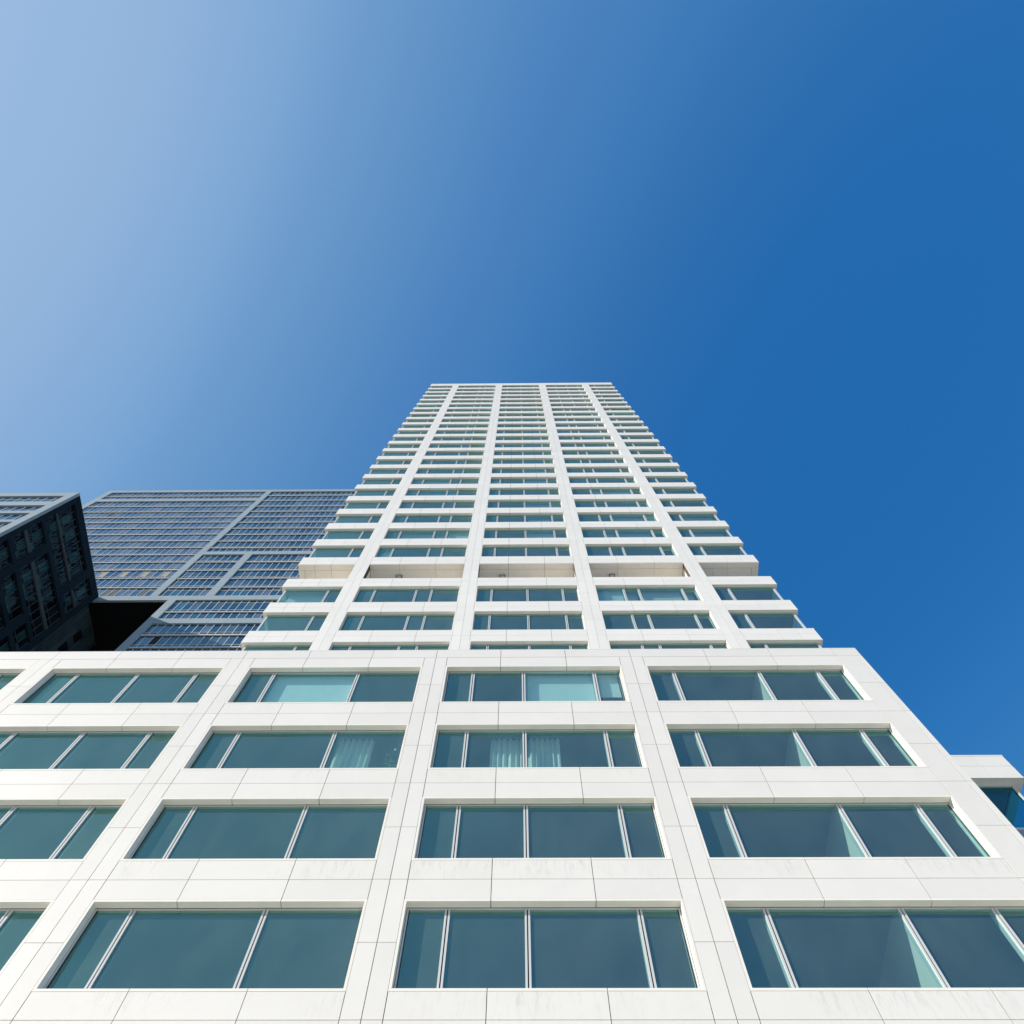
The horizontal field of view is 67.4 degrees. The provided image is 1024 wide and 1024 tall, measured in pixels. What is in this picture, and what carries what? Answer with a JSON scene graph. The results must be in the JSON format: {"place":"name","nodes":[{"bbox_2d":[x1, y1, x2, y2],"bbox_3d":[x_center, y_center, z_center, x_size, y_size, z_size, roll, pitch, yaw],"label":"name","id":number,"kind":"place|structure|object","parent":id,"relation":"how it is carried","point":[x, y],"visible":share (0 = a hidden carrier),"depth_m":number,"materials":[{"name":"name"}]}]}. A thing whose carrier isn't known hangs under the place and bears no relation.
{"place":"outdoors","nodes":[
{"label":"outdoors","id":0,"kind":"place"},
{"bbox_2d":[0,493,98,651],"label":"office block","id":1,"kind":"structure","parent":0,"point":[48,591],"depth_m":94.40,"materials":[{"name":"grey"}]},
{"bbox_2d":[0,637,8,651],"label":"side window","id":2,"kind":"structure","parent":1,"relation":"in","point":[4,647],"depth_m":86.06,"materials":[{"name":"grey glass"}]},
{"bbox_2d":[0,541,10,568],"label":"side window","id":3,"kind":"structure","parent":1,"relation":"in","point":[4,556],"depth_m":86.04,"materials":[{"name":"grey"}]},
{"bbox_2d":[1,574,21,621],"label":"side window","id":4,"kind":"structure","parent":1,"relation":"in","point":[8,584],"depth_m":87.31,"materials":[{"name":"grey"}]},
{"bbox_2d":[0,514,24,519],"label":"front window","id":5,"kind":"structure","parent":1,"relation":"in","point":[2,517],"depth_m":91.30,"materials":[{"name":"blue glass"}]},
{"bbox_2d":[12,532,27,558],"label":"side window","id":6,"kind":"structure","parent":1,"relation":"in","point":[18,540],"depth_m":88.77,"materials":[{"name":"grey"}]},
{"bbox_2d":[0,507,40,510],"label":"front window","id":7,"kind":"structure","parent":1,"relation":"in","point":[1,508],"depth_m":94.58,"materials":[{"name":"blue glass"}]},
{"bbox_2d":[13,624,28,650],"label":"side window","id":8,"kind":"structure","parent":1,"relation":"in","point":[20,638],"depth_m":88.83,"materials":[{"name":"grey glass"}]},
{"bbox_2d":[0,497,58,501],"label":"front window","id":9,"kind":"structure","parent":1,"relation":"in","point":[22,499],"depth_m":98.28,"materials":[{"name":"blue glass"}]},
{"bbox_2d":[19,563,43,637],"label":"side window","id":10,"kind":"structure","parent":1,"relation":"in","point":[28,585],"depth_m":90.90,"materials":[{"name":"grey"}]},
{"bbox_2d":[27,523,44,550],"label":"side window","id":11,"kind":"structure","parent":1,"relation":"in","point":[34,532],"depth_m":91.72,"materials":[{"name":"grey"}]},
{"bbox_2d":[34,554,59,626],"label":"side window","id":12,"kind":"structure","parent":1,"relation":"in","point":[48,596],"depth_m":93.83,"materials":[{"name":"grey"}]},
{"bbox_2d":[46,515,67,586],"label":"side window","id":13,"kind":"structure","parent":1,"relation":"in","point":[51,521],"depth_m":96.05,"materials":[{"name":"grey glass"}]},
{"bbox_2d":[62,591,73,613],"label":"side window","id":14,"kind":"structure","parent":1,"relation":"in","point":[67,600],"depth_m":98.14,"materials":[{"name":"grey"}]},
{"bbox_2d":[58,505,84,578],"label":"side window","id":15,"kind":"structure","parent":1,"relation":"in","point":[67,518],"depth_m":99.10,"materials":[{"name":"grey"}]},
{"bbox_2d":[73,579,89,605],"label":"side window","id":16,"kind":"structure","parent":1,"relation":"in","point":[81,591],"depth_m":101.28,"materials":[{"name":"grey"}]},
{"bbox_2d":[82,489,354,650],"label":"office tower","id":17,"kind":"structure","parent":0,"point":[194,570],"depth_m":119.15,"materials":[{"name":"blue glass"}]},
{"bbox_2d":[0,383,1023,1023],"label":"skyscraper","id":18,"kind":"structure","parent":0,"point":[746,803],"depth_m":19.30,"materials":[{"name":"white concrete"}]},
{"bbox_2d":[0,668,28,691],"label":"window","id":19,"kind":"structure","parent":18,"relation":"in","point":[17,672],"depth_m":25.10,"materials":[{"name":"silver metal"}]},
{"bbox_2d":[0,900,54,974],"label":"window","id":20,"kind":"structure","parent":18,"relation":"in","point":[9,907],"depth_m":15.80,"materials":[{"name":"silver metal"}]},
{"bbox_2d":[0,798,129,861],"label":"window","id":21,"kind":"structure","parent":18,"relation":"in","point":[14,804],"depth_m":18.84,"materials":[{"name":"silver metal"}]},
{"bbox_2d":[0,725,182,770],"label":"window","id":22,"kind":"structure","parent":18,"relation":"in","point":[13,730],"depth_m":21.88,"materials":[{"name":"silver metal"}]},
{"bbox_2d":[10,667,224,704],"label":"window","id":23,"kind":"structure","parent":18,"relation":"in","point":[138,672],"depth_m":25.03,"materials":[{"name":"silver metal"}]},
{"bbox_2d":[31,899,367,991],"bbox_3d":[-5.811,8.469,14.854,5.670,2.106,0.363,0,-72,0],"label":"window","id":24,"kind":"structure","parent":18,"relation":"in","point":[264,906],"depth_m":15.56,"materials":[{"name":"silver metal"}]},
{"bbox_2d":[119,797,391,860],"bbox_3d":[-5.792,7.502,17.900,5.670,2.105,0.363,0,-72,0],"label":"window","id":25,"kind":"structure","parent":18,"relation":"in","point":[305,803],"depth_m":18.79,"materials":[{"name":"silver metal"}]},
{"bbox_2d":[247,645,310,649],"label":"window","id":26,"kind":"structure","parent":18,"relation":"in","point":[295,646],"depth_m":36.41,"materials":[{"name":"silver metal"}]},
{"bbox_2d":[180,724,408,769],"bbox_3d":[-5.773,6.536,20.941,5.670,2.070,0.363,0,-72,0],"label":"window","id":27,"kind":"structure","parent":18,"relation":"in","point":[335,729],"depth_m":21.82,"materials":[{"name":"silver metal"}]},
{"bbox_2d":[269,615,326,630],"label":"window","id":28,"kind":"structure","parent":18,"relation":"in","point":[313,618],"depth_m":39.58,"materials":[{"name":"silver metal"}]},
{"bbox_2d":[285,589,341,602],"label":"window","id":29,"kind":"structure","parent":18,"relation":"in","point":[291,599],"depth_m":42.69,"materials":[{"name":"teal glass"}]},
{"bbox_2d":[225,666,422,703],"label":"window","id":30,"kind":"structure","parent":18,"relation":"in","point":[286,689],"depth_m":24.65,"materials":[{"name":"teal glass"}]},
{"bbox_2d":[317,548,363,556],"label":"window","id":31,"kind":"structure","parent":18,"relation":"in","point":[353,549],"depth_m":49.11,"materials":[{"name":"silver metal"}]},
{"bbox_2d":[329,531,372,538],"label":"window","id":32,"kind":"structure","parent":18,"relation":"in","point":[363,532],"depth_m":52.29,"materials":[{"name":"silver metal"}]},
{"bbox_2d":[330,739,374,767],"bbox_3d":[-4.445,6.895,20.973,1.040,2.250,0.105,0,-72,0],"label":"curtain","id":33,"kind":"object","parent":18,"relation":"hanging from","point":[352,754],"visible":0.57,"depth_m":21.40,"materials":[{"name":"teal fabric"}]},
{"bbox_2d":[340,516,380,522],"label":"window","id":34,"kind":"structure","parent":18,"relation":"in","point":[371,518],"depth_m":55.47,"materials":[{"name":"silver metal"}]},
{"bbox_2d":[349,502,388,508],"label":"window","id":35,"kind":"structure","parent":18,"relation":"in","point":[379,503],"depth_m":58.67,"materials":[{"name":"silver metal"}]},
{"bbox_2d":[358,490,395,495],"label":"window","id":36,"kind":"structure","parent":18,"relation":"in","point":[386,492],"depth_m":61.85,"materials":[{"name":"silver metal"}]},
{"bbox_2d":[366,479,401,483],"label":"window","id":37,"kind":"structure","parent":18,"relation":"in","point":[392,480],"depth_m":65.02,"materials":[{"name":"silver metal"}]},
{"bbox_2d":[327,641,450,649],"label":"window","id":38,"kind":"structure","parent":18,"relation":"in","point":[350,644],"depth_m":36.36,"materials":[{"name":"silver metal"}]},
{"bbox_2d":[383,744,399,767],"bbox_3d":[-3.218,6.882,20.907,0.761,1.646,0.414,0,-72,0],"label":"houseplant","id":39,"kind":"object","parent":18,"relation":"on","point":[389,758],"visible":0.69,"depth_m":21.17,"materials":[{"name":"green"}]},
{"bbox_2d":[337,611,455,630],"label":"window","id":40,"kind":"structure","parent":18,"relation":"in","point":[363,614],"depth_m":39.53,"materials":[{"name":"silver metal"}]},
{"bbox_2d":[351,585,460,602],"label":"window","id":41,"kind":"structure","parent":18,"relation":"in","point":[449,587],"depth_m":42.71,"materials":[{"name":"silver metal"}]},
{"bbox_2d":[374,544,467,556],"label":"window","id":42,"kind":"structure","parent":18,"relation":"in","point":[444,546],"depth_m":49.07,"materials":[{"name":"silver metal"}]},
{"bbox_2d":[383,528,470,538],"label":"window","id":43,"kind":"structure","parent":18,"relation":"in","point":[451,535],"depth_m":52.24,"materials":[{"name":"silver metal"}]},
{"bbox_2d":[391,513,473,522],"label":"window","id":44,"kind":"structure","parent":18,"relation":"in","point":[407,515],"depth_m":55.43,"materials":[{"name":"silver metal"}]},
{"bbox_2d":[397,499,475,508],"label":"window","id":45,"kind":"structure","parent":18,"relation":"in","point":[467,500],"depth_m":58.60,"materials":[{"name":"silver metal"}]},
{"bbox_2d":[404,488,477,495],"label":"window","id":46,"kind":"structure","parent":18,"relation":"in","point":[408,489],"depth_m":61.77,"materials":[{"name":"silver metal"}]},
{"bbox_2d":[409,477,479,484],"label":"window","id":47,"kind":"structure","parent":18,"relation":"in","point":[414,478],"depth_m":64.96,"materials":[{"name":"silver metal"}]},
{"bbox_2d":[415,467,481,473],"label":"window","id":48,"kind":"structure","parent":18,"relation":"in","point":[422,468],"depth_m":68.13,"materials":[{"name":"silver metal"}]},
{"bbox_2d":[419,458,482,464],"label":"window","id":49,"kind":"structure","parent":18,"relation":"in","point":[445,459],"depth_m":71.31,"materials":[{"name":"silver metal"}]},
{"bbox_2d":[424,450,484,455],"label":"window","id":50,"kind":"structure","parent":18,"relation":"in","point":[432,451],"depth_m":74.50,"materials":[{"name":"silver metal"}]},
{"bbox_2d":[428,443,485,447],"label":"window","id":51,"kind":"structure","parent":18,"relation":"in","point":[431,444],"depth_m":77.69,"materials":[{"name":"silver metal"}]},
{"bbox_2d":[431,436,486,440],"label":"window","id":52,"kind":"structure","parent":18,"relation":"in","point":[434,437],"depth_m":80.87,"materials":[{"name":"silver metal"}]},
{"bbox_2d":[435,430,487,433],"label":"window","id":53,"kind":"structure","parent":18,"relation":"in","point":[437,431],"depth_m":84.02,"materials":[{"name":"silver metal"}]},
{"bbox_2d":[438,424,488,427],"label":"window","id":54,"kind":"structure","parent":18,"relation":"in","point":[447,425],"depth_m":87.20,"materials":[{"name":"silver metal"}]},
{"bbox_2d":[489,738,521,767],"bbox_3d":[-0.170,6.865,20.937,0.890,2.250,0.109,0,-72,0],"label":"curtain","id":55,"kind":"object","parent":18,"relation":"hanging from","point":[505,753],"visible":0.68,"depth_m":21.38,"materials":[{"name":"white fabric"}]},
{"bbox_2d":[408,385,629,421],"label":"upper windows","id":56,"kind":"structure","parent":18,"relation":"in","point":[465,386],"depth_m":99.95,"materials":[{"name":"silver"}]},
{"bbox_2d":[497,423,546,426],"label":"window","id":57,"kind":"structure","parent":18,"relation":"in","point":[508,424],"depth_m":87.16,"materials":[{"name":"silver metal"}]},
{"bbox_2d":[494,442,550,447],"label":"window","id":58,"kind":"structure","parent":18,"relation":"in","point":[515,443],"depth_m":77.62,"materials":[{"name":"silver metal"}]},
{"bbox_2d":[495,435,549,439],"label":"window","id":59,"kind":"structure","parent":18,"relation":"in","point":[537,436],"depth_m":80.81,"materials":[{"name":"silver metal"}]},
{"bbox_2d":[496,429,548,433],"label":"window","id":60,"kind":"structure","parent":18,"relation":"in","point":[497,430],"depth_m":83.98,"materials":[{"name":"silver metal"}]},
{"bbox_2d":[493,450,552,454],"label":"window","id":61,"kind":"structure","parent":18,"relation":"in","point":[495,451],"depth_m":74.46,"materials":[{"name":"silver metal"}]},
{"bbox_2d":[491,467,555,472],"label":"window","id":62,"kind":"structure","parent":18,"relation":"in","point":[493,468],"depth_m":68.10,"materials":[{"name":"silver metal"}]},
{"bbox_2d":[492,458,554,463],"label":"window","id":63,"kind":"structure","parent":18,"relation":"in","point":[494,459],"depth_m":71.28,"materials":[{"name":"silver metal"}]},
{"bbox_2d":[490,476,557,483],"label":"window","id":64,"kind":"structure","parent":18,"relation":"in","point":[546,478],"depth_m":64.91,"materials":[{"name":"silver metal"}]},
{"bbox_2d":[488,487,560,494],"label":"window","id":65,"kind":"structure","parent":18,"relation":"in","point":[499,489],"depth_m":61.74,"materials":[{"name":"silver metal"}]},
{"bbox_2d":[487,499,562,507],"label":"window","id":66,"kind":"structure","parent":18,"relation":"in","point":[498,501],"depth_m":58.56,"materials":[{"name":"silver metal"}]},
{"bbox_2d":[485,512,565,521],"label":"window","id":67,"kind":"structure","parent":18,"relation":"in","point":[524,514],"depth_m":55.37,"materials":[{"name":"silver metal"}]},
{"bbox_2d":[483,527,568,538],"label":"window","id":68,"kind":"structure","parent":18,"relation":"in","point":[496,529],"depth_m":52.18,"materials":[{"name":"silver metal"}]},
{"bbox_2d":[480,544,572,556],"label":"window","id":69,"kind":"structure","parent":18,"relation":"in","point":[556,546],"depth_m":49.01,"materials":[{"name":"silver metal"}]},
{"bbox_2d":[475,585,580,601],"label":"window","id":70,"kind":"structure","parent":18,"relation":"in","point":[479,587],"depth_m":42.65,"materials":[{"name":"silver metal"}]},
{"bbox_2d":[471,610,586,629],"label":"window","id":71,"kind":"structure","parent":18,"relation":"in","point":[565,613],"depth_m":39.48,"materials":[{"name":"silver metal"}]},
{"bbox_2d":[469,640,589,649],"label":"window","id":72,"kind":"structure","parent":18,"relation":"in","point":[529,643],"depth_m":36.31,"materials":[{"name":"silver metal"}]},
{"bbox_2d":[439,665,630,702],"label":"window","id":73,"kind":"structure","parent":18,"relation":"in","point":[571,689],"depth_m":24.57,"materials":[{"name":"silver metal"}]},
{"bbox_2d":[428,723,647,768],"bbox_3d":[0.675,6.496,20.888,5.710,2.070,0.363,0,-72,0],"label":"window","id":74,"kind":"structure","parent":18,"relation":"in","point":[524,728],"depth_m":21.77,"materials":[{"name":"silver metal"}]},
{"bbox_2d":[411,796,671,860],"bbox_3d":[0.656,7.462,17.847,5.710,2.105,0.363,0,-72,0],"label":"window","id":75,"kind":"structure","parent":18,"relation":"in","point":[619,802],"depth_m":18.74,"materials":[{"name":"silver metal"}]},
{"bbox_2d":[527,738,561,766],"bbox_3d":[0.890,6.859,20.928,0.910,2.250,0.110,0,-72,0],"label":"curtain","id":76,"kind":"object","parent":18,"relation":"hanging from","point":[543,753],"visible":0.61,"depth_m":21.36,"materials":[{"name":"white fabric"}]},
{"bbox_2d":[388,898,706,991],"bbox_3d":[0.637,8.429,14.800,5.710,2.106,0.363,0,-72,0],"label":"window","id":77,"kind":"structure","parent":18,"relation":"in","point":[639,906],"depth_m":15.51,"materials":[{"name":"silver metal"}]},
{"bbox_2d":[555,423,605,426],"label":"window","id":78,"kind":"structure","parent":18,"relation":"in","point":[556,424],"depth_m":87.12,"materials":[{"name":"silver metal"}]},
{"bbox_2d":[556,429,609,432],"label":"window","id":79,"kind":"structure","parent":18,"relation":"in","point":[570,430],"depth_m":83.92,"materials":[{"name":"silver metal"}]},
{"bbox_2d":[558,435,613,439],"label":"window","id":80,"kind":"structure","parent":18,"relation":"in","point":[559,436],"depth_m":80.75,"materials":[{"name":"silver metal"}]},
{"bbox_2d":[559,442,617,446],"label":"window","id":81,"kind":"structure","parent":18,"relation":"in","point":[561,443],"depth_m":77.58,"materials":[{"name":"silver metal"}]},
{"bbox_2d":[561,449,621,454],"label":"window","id":82,"kind":"structure","parent":18,"relation":"in","point":[578,450],"depth_m":74.39,"materials":[{"name":"silver metal"}]},
{"bbox_2d":[563,457,626,463],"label":"window","id":83,"kind":"structure","parent":18,"relation":"in","point":[593,458],"depth_m":71.21,"materials":[{"name":"silver metal"}]},
{"bbox_2d":[565,466,631,472],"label":"window","id":84,"kind":"structure","parent":18,"relation":"in","point":[572,467],"depth_m":68.03,"materials":[{"name":"silver metal"}]},
{"bbox_2d":[568,476,637,482],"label":"window","id":85,"kind":"structure","parent":18,"relation":"in","point":[569,477],"depth_m":64.85,"materials":[{"name":"silver metal"}]},
{"bbox_2d":[570,487,643,494],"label":"window","id":86,"kind":"structure","parent":18,"relation":"in","point":[572,488],"depth_m":61.67,"materials":[{"name":"silver metal"}]},
{"bbox_2d":[573,498,651,507],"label":"window","id":87,"kind":"structure","parent":18,"relation":"in","point":[636,500],"depth_m":58.50,"materials":[{"name":"silver metal"}]},
{"bbox_2d":[576,512,658,521],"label":"window","id":88,"kind":"structure","parent":18,"relation":"in","point":[610,514],"depth_m":55.31,"materials":[{"name":"silver metal"}]},
{"bbox_2d":[580,526,668,537],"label":"window","id":89,"kind":"structure","parent":18,"relation":"in","point":[651,528],"depth_m":52.13,"materials":[{"name":"silver metal"}]},
{"bbox_2d":[584,543,678,555],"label":"window","id":90,"kind":"structure","parent":18,"relation":"in","point":[615,545],"depth_m":48.96,"materials":[{"name":"silver metal"}]},
{"bbox_2d":[594,584,704,600],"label":"window","id":91,"kind":"structure","parent":18,"relation":"in","point":[601,595],"depth_m":42.50,"materials":[{"name":"silver metal"}]},
{"bbox_2d":[635,459,668,462],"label":"window","id":92,"kind":"structure","parent":18,"relation":"in","point":[635,459],"depth_m":71.17,"materials":[{"name":"silver metal"}]},
{"bbox_2d":[600,610,720,629],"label":"window","id":93,"kind":"structure","parent":18,"relation":"in","point":[603,612],"depth_m":39.42,"materials":[{"name":"silver metal"}]},
{"bbox_2d":[608,640,730,648],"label":"window","id":94,"kind":"structure","parent":18,"relation":"in","point":[641,643],"depth_m":36.25,"materials":[{"name":"silver metal"}]},
{"bbox_2d":[653,488,692,493],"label":"window","id":95,"kind":"structure","parent":18,"relation":"in","point":[663,491],"depth_m":61.65,"materials":[{"name":"silver metal"}]},
{"bbox_2d":[661,500,702,506],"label":"window","id":96,"kind":"structure","parent":18,"relation":"in","point":[671,503],"depth_m":58.47,"materials":[{"name":"silver metal"}]},
{"bbox_2d":[669,514,712,520],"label":"window","id":97,"kind":"structure","parent":18,"relation":"in","point":[679,515],"depth_m":55.15,"materials":[{"name":"blue glass"}]},
{"bbox_2d":[678,529,724,536],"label":"window","id":98,"kind":"structure","parent":18,"relation":"in","point":[691,534],"depth_m":52.10,"materials":[{"name":"silver metal"}]},
{"bbox_2d":[688,546,738,554],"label":"window","id":99,"kind":"structure","parent":18,"relation":"in","point":[700,547],"depth_m":48.92,"materials":[{"name":"silver metal"}]},
{"bbox_2d":[713,587,771,599],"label":"window","id":100,"kind":"structure","parent":18,"relation":"in","point":[728,588],"depth_m":42.57,"materials":[{"name":"silver metal"}]},
{"bbox_2d":[645,664,872,701],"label":"window","id":101,"kind":"structure","parent":18,"relation":"in","point":[854,685],"depth_m":24.89,"materials":[{"name":"silver metal"}]},
{"bbox_2d":[730,613,792,627],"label":"window","id":102,"kind":"structure","parent":18,"relation":"in","point":[746,617],"depth_m":39.38,"materials":[{"name":"silver metal"}]},
{"bbox_2d":[748,643,816,647],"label":"window","id":103,"kind":"structure","parent":18,"relation":"in","point":[764,644],"depth_m":36.22,"materials":[{"name":"silver metal"}]},
{"bbox_2d":[664,722,928,768],"bbox_3d":[7.520,6.454,20.831,6.433,2.070,0.363,0,-72,0],"label":"window","id":104,"kind":"structure","parent":18,"relation":"in","point":[905,748],"depth_m":21.70,"materials":[{"name":"silver metal"}]},
{"bbox_2d":[687,795,1003,859],"bbox_3d":[7.501,7.420,17.791,6.433,2.105,0.363,0,-72,0],"label":"window","id":105,"kind":"structure","parent":18,"relation":"in","point":[956,811],"depth_m":18.58,"materials":[{"name":"silver metal"}]},
{"bbox_2d":[720,898,1023,991],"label":"window","id":106,"kind":"structure","parent":18,"relation":"in","point":[901,906],"depth_m":15.64,"materials":[{"name":"silver metal"}]},
{"bbox_2d":[0,0,1023,827],"label":"sky","id":107,"kind":"structure","parent":0,"point":[242,242],"materials":[{"name":"blue"}]},
{"bbox_2d":[950,755,1023,837],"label":"building","id":108,"kind":"structure","parent":0,"point":[998,780],"depth_m":26.62,"materials":[{"name":"white concrete"}]},
{"bbox_2d":[977,785,1023,829],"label":"window","id":109,"kind":"structure","parent":108,"relation":"in","point":[1012,787],"depth_m":26.38,"materials":[{"name":"silver metal"}]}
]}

